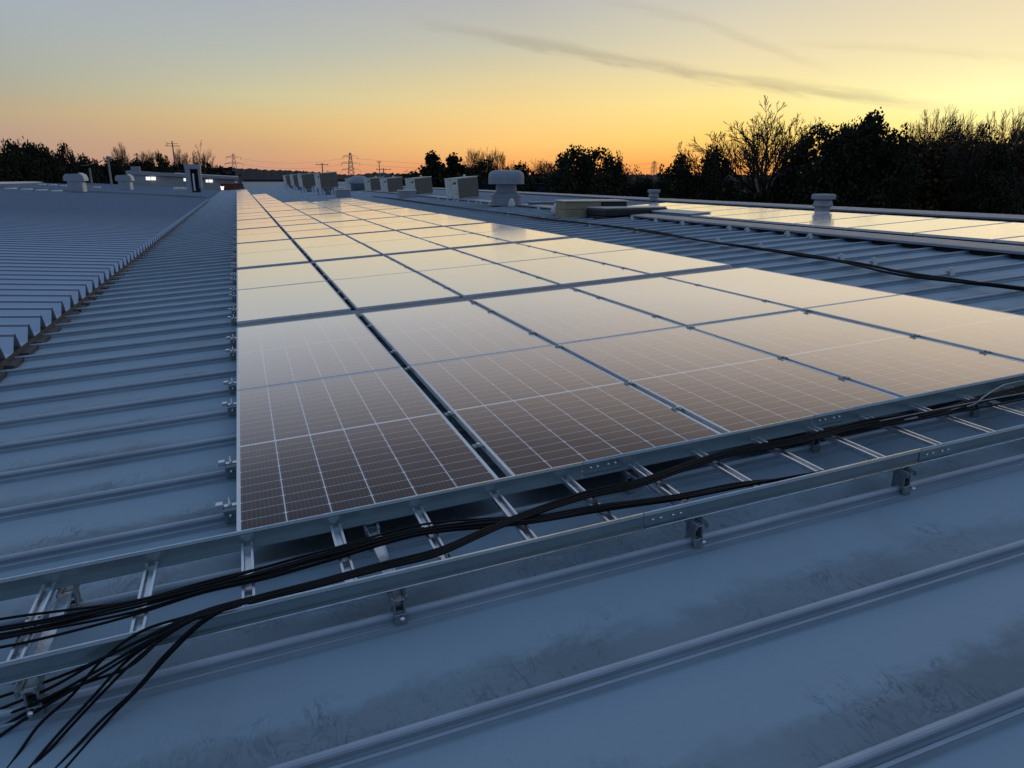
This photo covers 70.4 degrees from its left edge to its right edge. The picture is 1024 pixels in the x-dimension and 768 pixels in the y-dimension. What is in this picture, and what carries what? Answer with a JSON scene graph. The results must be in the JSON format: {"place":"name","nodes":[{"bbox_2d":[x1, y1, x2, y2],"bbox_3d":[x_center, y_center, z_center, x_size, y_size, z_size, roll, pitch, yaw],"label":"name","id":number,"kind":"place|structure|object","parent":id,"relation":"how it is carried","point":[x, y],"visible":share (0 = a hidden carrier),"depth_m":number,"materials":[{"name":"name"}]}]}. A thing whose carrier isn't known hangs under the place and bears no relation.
{"place":"outdoors","nodes":[
{"label":"outdoors","id":0,"kind":"place"},
{"bbox_2d":[57,161,244,182],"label":"hedge","id":1,"kind":"object","parent":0,"point":[206,170],"visible":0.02,"depth_m":120.56,"materials":[{"name":"green plant"}]},
{"bbox_2d":[122,166,780,189],"bbox_3d":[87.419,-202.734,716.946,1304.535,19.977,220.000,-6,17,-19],"label":"hill","id":2,"kind":"structure","parent":0,"point":[251,173],"depth_m":566.36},
{"bbox_2d":[0,0,1023,174],"label":"sky","id":3,"kind":"structure","parent":0,"point":[291,85],"materials":[{"name":"orange"}]},
{"bbox_2d":[391,140,1023,216],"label":"undergrowth","id":4,"kind":"object","parent":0,"point":[545,178],"visible":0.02,"depth_m":71.85,"materials":[{"name":"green plant"}]},
{"bbox_3d":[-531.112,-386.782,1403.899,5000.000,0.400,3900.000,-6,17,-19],"label":"ground","id":5,"kind":"structure","parent":0,"visible":0},
{"bbox_2d":[0,146,25,181],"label":"evergreen tree","id":6,"kind":"object","parent":5,"relation":"on","point":[6,170],"visible":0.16,"depth_m":74.95,"materials":[{"name":"green plant"}]},
{"bbox_2d":[0,136,54,182],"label":"evergreen tree","id":7,"kind":"object","parent":5,"relation":"on","point":[28,159],"visible":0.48,"depth_m":77.44,"materials":[{"name":"green plant"}]},
{"bbox_2d":[38,142,65,183],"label":"evergreen tree","id":8,"kind":"object","parent":5,"relation":"on","point":[47,156],"visible":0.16,"depth_m":78.85,"materials":[{"name":"green plant"}]},
{"bbox_2d":[51,142,85,183],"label":"evergreen tree","id":9,"kind":"object","parent":5,"relation":"on","point":[62,157],"visible":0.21,"depth_m":80.36,"materials":[{"name":"green plant"}]},
{"bbox_2d":[76,152,107,183],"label":"evergreen tree","id":10,"kind":"object","parent":5,"relation":"on","point":[95,167],"visible":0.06,"depth_m":93.14,"materials":[{"name":"green plant"}]},
{"bbox_2d":[0,188,207,381],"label":"factory building","id":11,"kind":"structure","parent":5,"relation":"on","point":[63,254],"depth_m":14.84,"materials":[{"name":"metal"}]},
{"bbox_2d":[63,173,88,191],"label":"roof ventilator","id":12,"kind":"object","parent":11,"relation":"on","point":[76,183],"visible":0.99,"depth_m":48.83,"materials":[{"name":"white paint"}]},
{"bbox_2d":[184,164,202,192],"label":"duct portal","id":13,"kind":"object","parent":11,"relation":"on","point":[193,176],"visible":1,"depth_m":51.37,"materials":[{"name":"white paint"}]},
{"bbox_2d":[0,181,220,200],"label":"factory building","id":14,"kind":"structure","parent":5,"relation":"on","point":[209,194],"depth_m":67.05,"materials":[{"name":"metal"}]},
{"bbox_2d":[99,156,130,183],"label":"evergreen tree","id":15,"kind":"object","parent":5,"relation":"on","point":[120,170],"visible":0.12,"depth_m":101.91,"materials":[{"name":"green plant"}]},
{"bbox_2d":[125,166,238,189],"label":"office building","id":16,"kind":"structure","parent":5,"relation":"on","point":[147,178],"depth_m":100.32,"materials":[{"name":"white"}]},
{"bbox_2d":[242,179,344,188],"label":"factory building","id":17,"kind":"structure","parent":5,"relation":"on","point":[255,183],"depth_m":169.47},
{"bbox_2d":[417,150,451,187],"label":"evergreen tree","id":18,"kind":"object","parent":5,"relation":"on","point":[435,168],"visible":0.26,"depth_m":80.10,"materials":[{"name":"green plant"}]},
{"bbox_2d":[445,152,467,177],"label":"evergreen tree","id":19,"kind":"object","parent":5,"relation":"on","point":[454,165],"visible":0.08,"depth_m":82.76,"materials":[{"name":"green plant"}]},
{"bbox_2d":[462,157,499,189],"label":"evergreen tree","id":20,"kind":"object","parent":5,"relation":"on","point":[478,172],"visible":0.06,"depth_m":80.47,"materials":[{"name":"green plant"}]},
{"bbox_2d":[0,183,1023,767],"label":"factory building","id":21,"kind":"structure","parent":5,"relation":"on","point":[874,621],"depth_m":2.65,"materials":[{"name":"metal"}]},
{"bbox_2d":[28,609,218,767],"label":"cable","id":22,"kind":"object","parent":21,"relation":"on","point":[64,727],"visible":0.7,"depth_m":2.13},
{"bbox_2d":[215,497,236,523],"bbox_3d":[-1.305,0.577,3.343,0.107,0.107,0.106,-9,18,-18],"label":"seam clamp","id":23,"kind":"object","parent":21,"relation":"on","point":[229,508],"visible":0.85,"depth_m":3.32,"materials":[{"name":"metal"}]},
{"bbox_2d":[237,232,289,243],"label":"solar panel","id":24,"kind":"object","parent":21,"relation":"on","point":[263,237],"visible":0.82,"depth_m":17.11,"materials":[{"name":"glass"}]},
{"bbox_2d":[237,240,297,253],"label":"solar panel","id":25,"kind":"object","parent":21,"relation":"on","point":[265,246],"visible":0.78,"depth_m":14.90,"materials":[{"name":"glass"}]},
{"bbox_2d":[237,249,308,268],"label":"solar panel","id":26,"kind":"object","parent":21,"relation":"on","point":[267,258],"visible":0.93,"depth_m":12.68,"materials":[{"name":"glass"}]},
{"bbox_2d":[237,263,325,289],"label":"solar panel","id":27,"kind":"object","parent":21,"relation":"on","point":[252,278],"visible":0.77,"depth_m":10.41,"materials":[{"name":"glass"}]},
{"bbox_2d":[237,281,350,323],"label":"solar panel","id":28,"kind":"object","parent":21,"relation":"on","point":[284,301],"visible":0.96,"depth_m":8.23,"materials":[{"name":"glass"}]},
{"bbox_2d":[286,228,342,238],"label":"solar panel","id":29,"kind":"object","parent":21,"relation":"on","point":[311,233],"visible":0.8,"depth_m":17.49,"materials":[{"name":"glass"}]},
{"bbox_2d":[237,314,400,390],"bbox_3d":[-1.730,-0.319,6.150,1.134,0.036,2.278,-9,18,-18],"label":"solar panel","id":30,"kind":"object","parent":21,"relation":"on","point":[295,351],"visible":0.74,"depth_m":5.88,"materials":[{"name":"glass"}]},
{"bbox_2d":[293,235,358,249],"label":"solar panel","id":31,"kind":"object","parent":21,"relation":"on","point":[322,241],"visible":0.71,"depth_m":15.29,"materials":[{"name":"glass"}]},
{"bbox_2d":[314,171,338,194],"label":"rooftop cooler","id":32,"kind":"object","parent":21,"relation":"on","point":[326,181],"visible":0.92,"depth_m":51.22,"materials":[{"name":"white paint"}]},
{"bbox_2d":[302,243,380,261],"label":"solar panel","id":33,"kind":"object","parent":21,"relation":"on","point":[334,252],"visible":0.82,"depth_m":13.06,"materials":[{"name":"glass"}]},
{"bbox_2d":[333,224,392,234],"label":"solar panel","id":34,"kind":"object","parent":21,"relation":"on","point":[360,229],"visible":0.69,"depth_m":17.87,"materials":[{"name":"glass"}]},
{"bbox_2d":[315,256,412,282],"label":"solar panel","id":35,"kind":"object","parent":21,"relation":"on","point":[355,267],"visible":0.79,"depth_m":10.81,"materials":[{"name":"glass"}]},
{"bbox_2d":[237,367,497,530],"bbox_3d":[-0.943,0.269,4.072,1.134,0.036,2.278,-9,18,-18],"label":"solar panel","id":36,"kind":"object","parent":21,"relation":"on","point":[309,448],"visible":0.8,"depth_m":3.78,"materials":[{"name":"glass"}]},
{"bbox_2d":[347,231,415,243],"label":"solar panel","id":37,"kind":"object","parent":21,"relation":"on","point":[378,236],"visible":0.7,"depth_m":15.67,"materials":[{"name":"glass"}]},
{"bbox_2d":[379,176,402,192],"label":"rooftop cooler","id":38,"kind":"object","parent":21,"relation":"on","point":[392,184],"visible":0.87,"depth_m":47.96,"materials":[{"name":"white paint"}]},
{"bbox_2d":[331,272,459,309],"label":"solar panel","id":39,"kind":"object","parent":21,"relation":"on","point":[376,291],"visible":0.93,"depth_m":8.61,"materials":[{"name":"glass"}]},
{"bbox_2d":[362,238,446,254],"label":"solar panel","id":40,"kind":"object","parent":21,"relation":"on","point":[388,247],"visible":0.97,"depth_m":13.44,"materials":[{"name":"glass"}]},
{"bbox_2d":[378,221,440,230],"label":"solar panel","id":41,"kind":"object","parent":21,"relation":"on","point":[407,225],"visible":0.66,"depth_m":18.21,"materials":[{"name":"glass"}]},
{"bbox_2d":[405,175,432,193],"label":"rooftop cooler","id":42,"kind":"object","parent":21,"relation":"on","point":[421,185],"visible":0.93,"depth_m":40.84,"materials":[{"name":"white paint"}]},
{"bbox_2d":[398,227,471,237],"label":"solar panel","id":43,"kind":"object","parent":21,"relation":"on","point":[432,232],"visible":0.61,"depth_m":15.99,"materials":[{"name":"glass"}]},
{"bbox_2d":[386,249,492,272],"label":"solar panel","id":44,"kind":"object","parent":21,"relation":"on","point":[433,260],"visible":0.82,"depth_m":11.17,"materials":[{"name":"glass"}]},
{"bbox_2d":[422,217,486,226],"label":"solar panel","id":45,"kind":"object","parent":21,"relation":"on","point":[452,221],"visible":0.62,"depth_m":18.62,"materials":[{"name":"glass"}]},
{"bbox_2d":[361,301,551,366],"bbox_3d":[-0.606,-0.497,6.525,1.134,0.037,2.278,-9,18,-18],"label":"solar panel","id":46,"kind":"object","parent":21,"relation":"on","point":[432,333],"visible":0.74,"depth_m":6.27,"materials":[{"name":"glass"}]},
{"bbox_2d":[445,174,478,199],"bbox_3d":[-2.292,-8.983,33.164,1.183,1.100,1.033,-18,22,-36],"label":"rooftop cooler","id":47,"kind":"object","parent":21,"relation":"on","point":[465,186],"visible":0.96,"depth_m":32.79,"materials":[{"name":"white paint"}]},
{"bbox_2d":[420,234,509,248],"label":"solar panel","id":48,"kind":"object","parent":21,"relation":"on","point":[459,241],"visible":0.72,"depth_m":13.79,"materials":[{"name":"glass"}]},
{"bbox_2d":[237,266,734,327],"bbox_3d":[0.031,-1.001,8.059,5.834,0.027,0.272,-9,18,-18],"label":"gap plate","id":49,"kind":"object","parent":21,"relation":"on","point":[359,312],"visible":0.6,"depth_m":7.89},
{"bbox_2d":[448,223,524,233],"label":"solar panel","id":50,"kind":"object","parent":21,"relation":"on","point":[479,228],"visible":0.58,"depth_m":16.37,"materials":[{"name":"glass"}]},
{"bbox_2d":[417,263,557,297],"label":"solar panel","id":51,"kind":"object","parent":21,"relation":"on","point":[476,280],"visible":0.85,"depth_m":8.98,"materials":[{"name":"glass"}]},
{"bbox_2d":[55,411,946,767],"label":"cable","id":52,"kind":"object","parent":21,"relation":"on","point":[129,695],"visible":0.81,"depth_m":2.17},
{"bbox_2d":[488,170,523,205],"bbox_3d":[-0.211,-7.038,26.027,1.260,1.220,1.260,0,16,-2],"label":"roof ventilator","id":53,"kind":"object","parent":21,"relation":"on","point":[505,181],"visible":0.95,"depth_m":25.58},
{"bbox_2d":[455,243,567,262],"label":"solar panel","id":54,"kind":"object","parent":21,"relation":"on","point":[512,252],"visible":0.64,"depth_m":11.54,"materials":[{"name":"glass"}]},
{"bbox_2d":[0,373,1023,720],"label":"cable tray","id":55,"kind":"object","parent":21,"relation":"on","point":[22,669],"visible":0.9,"depth_m":2.87,"materials":[{"name":"metal"}]},
{"bbox_2d":[5,608,220,723],"bbox_3d":[0.721,0.491,3.170,5.256,0.474,0.240,-8,18,-25],"label":"cable","id":56,"kind":"object","parent":55,"relation":"on","point":[141,657],"visible":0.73,"depth_m":2.17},
{"bbox_2d":[0,513,568,636],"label":"cable","id":57,"kind":"object","parent":55,"relation":"on","point":[162,600],"visible":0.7,"depth_m":2.47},
{"bbox_2d":[0,479,768,620],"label":"cable","id":58,"kind":"object","parent":55,"relation":"on","point":[225,576],"visible":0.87,"depth_m":2.84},
{"bbox_2d":[0,480,776,639],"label":"cable","id":59,"kind":"object","parent":55,"relation":"on","point":[232,584],"visible":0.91,"depth_m":2.62,"materials":[{"name":"rubber"}]},
{"bbox_2d":[0,480,781,631],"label":"cable","id":60,"kind":"object","parent":55,"relation":"on","point":[71,616],"visible":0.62,"depth_m":2.59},
{"bbox_2d":[0,476,798,628],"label":"cable","id":61,"kind":"object","parent":55,"relation":"on","point":[208,583],"visible":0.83,"depth_m":2.71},
{"bbox_2d":[0,468,831,648],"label":"cable","id":62,"kind":"object","parent":55,"relation":"on","point":[88,626],"visible":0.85,"depth_m":2.49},
{"bbox_2d":[0,467,837,635],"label":"cable","id":63,"kind":"object","parent":55,"relation":"on","point":[272,570],"visible":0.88,"depth_m":2.71,"materials":[{"name":"rubber"}]},
{"bbox_2d":[10,418,884,713],"bbox_3d":[0.680,0.497,3.169,5.399,0.487,0.230,-8,18,-25],"label":"cable","id":64,"kind":"object","parent":55,"relation":"on","point":[116,660],"visible":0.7,"depth_m":2.17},
{"bbox_2d":[0,388,1023,736],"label":"cable","id":65,"kind":"object","parent":55,"relation":"on","point":[408,558],"visible":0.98,"depth_m":2.52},
{"bbox_2d":[0,386,1023,709],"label":"cable","id":66,"kind":"object","parent":55,"relation":"on","point":[452,542],"visible":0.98,"depth_m":2.67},
{"bbox_2d":[0,385,1023,697],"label":"cable","id":67,"kind":"object","parent":55,"relation":"on","point":[384,561],"visible":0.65,"depth_m":2.49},
{"bbox_2d":[859,398,1023,430],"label":"cable","id":68,"kind":"object","parent":55,"relation":"on","point":[941,414],"visible":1,"depth_m":3.68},
{"bbox_2d":[7,389,1023,767],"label":"cable","id":69,"kind":"object","parent":21,"relation":"on","point":[71,695],"visible":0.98,"depth_m":2.56,"materials":[{"name":"rubber"}]},
{"bbox_2d":[475,229,568,242],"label":"solar panel","id":70,"kind":"object","parent":21,"relation":"on","point":[517,235],"visible":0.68,"depth_m":14.18,"materials":[{"name":"glass"}]},
{"bbox_2d":[34,390,1022,765],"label":"cable","id":71,"kind":"object","parent":21,"relation":"on","point":[74,722],"visible":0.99,"depth_m":2.55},
{"bbox_2d":[64,390,1023,767],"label":"cable","id":72,"kind":"object","parent":21,"relation":"on","point":[98,730],"visible":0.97,"depth_m":2.63,"materials":[{"name":"rubber"}]},
{"bbox_2d":[410,345,720,476],"bbox_3d":[0.181,0.088,4.447,1.134,0.035,2.278,-9,18,-18],"label":"solar panel","id":73,"kind":"object","parent":21,"relation":"on","point":[520,411],"visible":0.81,"depth_m":4.17,"materials":[{"name":"glass"}]},
{"bbox_2d":[497,256,647,285],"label":"solar panel","id":74,"kind":"object","parent":21,"relation":"on","point":[565,270],"visible":0.8,"depth_m":9.36,"materials":[{"name":"glass"}]},
{"bbox_2d":[472,288,681,345],"bbox_3d":[0.497,-0.675,6.893,1.134,0.036,2.278,-9,18,-18],"label":"solar panel","id":75,"kind":"object","parent":21,"relation":"on","point":[559,316],"visible":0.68,"depth_m":6.64,"materials":[{"name":"glass"}]},
{"bbox_2d":[520,238,637,254],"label":"solar panel","id":76,"kind":"object","parent":21,"relation":"on","point":[574,246],"visible":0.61,"depth_m":11.90,"materials":[{"name":"glass"}]},
{"bbox_2d":[554,199,628,218],"bbox_3d":[2.117,-4.693,19.491,1.780,0.480,0.960,-4,16,-13],"label":"carton stack","id":77,"kind":"object","parent":21,"relation":"on","point":[564,209],"visible":0.73,"depth_m":19.02,"materials":[{"name":"cardboard"}]},
{"bbox_2d":[586,205,666,219],"bbox_3d":[2.991,-4.454,18.893,1.950,0.315,0.960,-8,18,-26],"label":"wrapped pallet","id":78,"kind":"object","parent":21,"relation":"on","point":[600,212],"visible":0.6,"depth_m":18.43,"materials":[{"name":"black plastic"}]},
{"bbox_2d":[572,249,729,275],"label":"solar panel","id":79,"kind":"object","parent":21,"relation":"on","point":[649,263],"visible":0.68,"depth_m":9.73,"materials":[{"name":"glass"}]},
{"bbox_2d":[573,277,797,326],"bbox_3d":[1.601,-0.854,7.261,1.134,0.037,2.278,-9,18,-18],"label":"solar panel","id":80,"kind":"object","parent":21,"relation":"on","point":[685,304],"visible":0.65,"depth_m":7.01,"materials":[{"name":"glass"}]},
{"bbox_2d":[373,196,1023,290],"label":"cable","id":81,"kind":"object","parent":21,"relation":"on","point":[889,269],"visible":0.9,"depth_m":9.20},
{"bbox_2d":[374,196,1023,289],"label":"cable","id":82,"kind":"object","parent":21,"relation":"on","point":[942,280],"visible":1,"depth_m":9.59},
{"bbox_2d":[558,326,904,432],"bbox_3d":[1.284,-0.087,4.816,1.134,0.035,2.278,-9,18,-18],"label":"solar panel","id":83,"kind":"object","parent":21,"relation":"on","point":[720,385],"visible":0.71,"depth_m":4.57,"materials":[{"name":"glass"}]},
{"bbox_2d":[691,208,788,217],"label":"solar panel","id":84,"kind":"object","parent":21,"relation":"on","point":[732,212],"visible":0.84,"depth_m":17.14,"materials":[{"name":"glass"}]},
{"bbox_2d":[712,210,826,220],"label":"solar panel","id":85,"kind":"object","parent":21,"relation":"on","point":[758,215],"visible":0.84,"depth_m":16.00,"materials":[{"name":"glass"}]},
{"bbox_2d":[665,267,899,310],"bbox_3d":[2.704,-1.027,7.630,1.134,0.035,2.278,-9,18,-18],"label":"solar panel","id":86,"kind":"object","parent":21,"relation":"on","point":[798,293],"visible":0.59,"depth_m":7.41,"materials":[{"name":"glass"}]},
{"bbox_2d":[750,212,876,224],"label":"solar panel","id":87,"kind":"object","parent":21,"relation":"on","point":[789,220],"visible":0.86,"depth_m":14.78,"materials":[{"name":"glass"}]},
{"bbox_2d":[811,194,835,211],"bbox_3d":[6.937,-4.024,16.204,0.407,0.420,0.407,-6,17,-19],"label":"roof ventilator","id":88,"kind":"object","parent":21,"relation":"on","point":[823,202],"visible":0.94,"depth_m":16.07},
{"bbox_2d":[688,310,1023,396],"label":"solar panel","id":89,"kind":"object","parent":21,"relation":"on","point":[894,363],"visible":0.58,"depth_m":4.96,"materials":[{"name":"glass"}]},
{"bbox_2d":[795,215,937,229],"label":"solar panel","id":90,"kind":"object","parent":21,"relation":"on","point":[846,223],"visible":0.85,"depth_m":13.55,"materials":[{"name":"glass"}]},
{"bbox_2d":[803,294,1023,361],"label":"solar panel","id":91,"kind":"object","parent":21,"relation":"on","point":[998,333],"visible":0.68,"depth_m":5.71,"materials":[{"name":"glass"}]},
{"bbox_2d":[849,218,1008,234],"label":"solar panel","id":92,"kind":"object","parent":21,"relation":"on","point":[909,228],"visible":0.82,"depth_m":12.33,"materials":[{"name":"glass"}]},
{"bbox_2d":[914,222,1023,241],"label":"solar panel","id":93,"kind":"object","parent":21,"relation":"on","point":[991,233],"visible":1,"depth_m":11.14,"materials":[{"name":"glass"}]},
{"bbox_2d":[495,160,541,193],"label":"evergreen tree","id":94,"kind":"object","parent":5,"relation":"on","point":[524,170],"visible":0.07,"depth_m":79.22,"materials":[{"name":"green plant"}]},
{"bbox_2d":[542,143,610,197],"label":"evergreen tree","id":95,"kind":"object","parent":5,"relation":"on","point":[563,179],"visible":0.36,"depth_m":68.16,"materials":[{"name":"green plant"}]},
{"bbox_2d":[573,147,634,199],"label":"evergreen tree","id":96,"kind":"object","parent":5,"relation":"on","point":[617,180],"visible":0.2,"depth_m":71.85,"materials":[{"name":"green plant"}]},
{"bbox_2d":[644,151,699,202],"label":"evergreen tree","id":97,"kind":"object","parent":5,"relation":"on","point":[680,174],"visible":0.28,"depth_m":68.15,"materials":[{"name":"green plant"}]},
{"bbox_2d":[685,145,741,205],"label":"evergreen tree","id":98,"kind":"object","parent":5,"relation":"on","point":[710,184],"visible":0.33,"depth_m":67.02,"materials":[{"name":"green plant"}]},
{"bbox_2d":[671,95,856,199],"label":"bare tree","id":99,"kind":"object","parent":5,"relation":"on","point":[761,173],"visible":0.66,"depth_m":70.52,"materials":[{"name":"plant"}]},
{"bbox_2d":[767,121,868,210],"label":"evergreen tree","id":100,"kind":"object","parent":5,"relation":"on","point":[817,173],"visible":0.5,"depth_m":65.44,"materials":[{"name":"green plant"}]},
{"bbox_2d":[828,117,884,194],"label":"evergreen tree","id":101,"kind":"object","parent":5,"relation":"on","point":[844,128],"visible":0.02,"depth_m":69.89,"materials":[{"name":"green plant"}]},
{"bbox_2d":[831,107,923,214],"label":"evergreen tree","id":102,"kind":"object","parent":5,"relation":"on","point":[900,171],"visible":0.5,"depth_m":65.07,"materials":[{"name":"green plant"}]},
{"bbox_2d":[881,130,957,215],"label":"bare tree","id":103,"kind":"object","parent":5,"relation":"on","point":[927,142],"visible":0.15,"depth_m":68.74,"materials":[{"name":"brown plant"}]},
{"bbox_2d":[907,104,972,150],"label":"bare tree","id":104,"kind":"object","parent":5,"relation":"on","point":[954,134],"visible":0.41,"depth_m":76.56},
{"bbox_2d":[868,136,1023,216],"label":"brushwood","id":105,"kind":"object","parent":5,"relation":"on","point":[930,183],"visible":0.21,"depth_m":68.95,"materials":[{"name":"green plant"}]},
{"bbox_2d":[938,111,990,147],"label":"bare tree","id":106,"kind":"object","parent":5,"relation":"on","point":[977,133],"visible":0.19,"depth_m":75.58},
{"bbox_2d":[924,123,1023,216],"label":"evergreen tree","id":107,"kind":"object","parent":5,"relation":"on","point":[973,161],"visible":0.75,"depth_m":67.55,"materials":[{"name":"green plant"}]},
{"bbox_2d":[977,108,1023,149],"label":"bare tree","id":108,"kind":"object","parent":5,"relation":"on","point":[1019,121],"visible":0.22,"depth_m":75.22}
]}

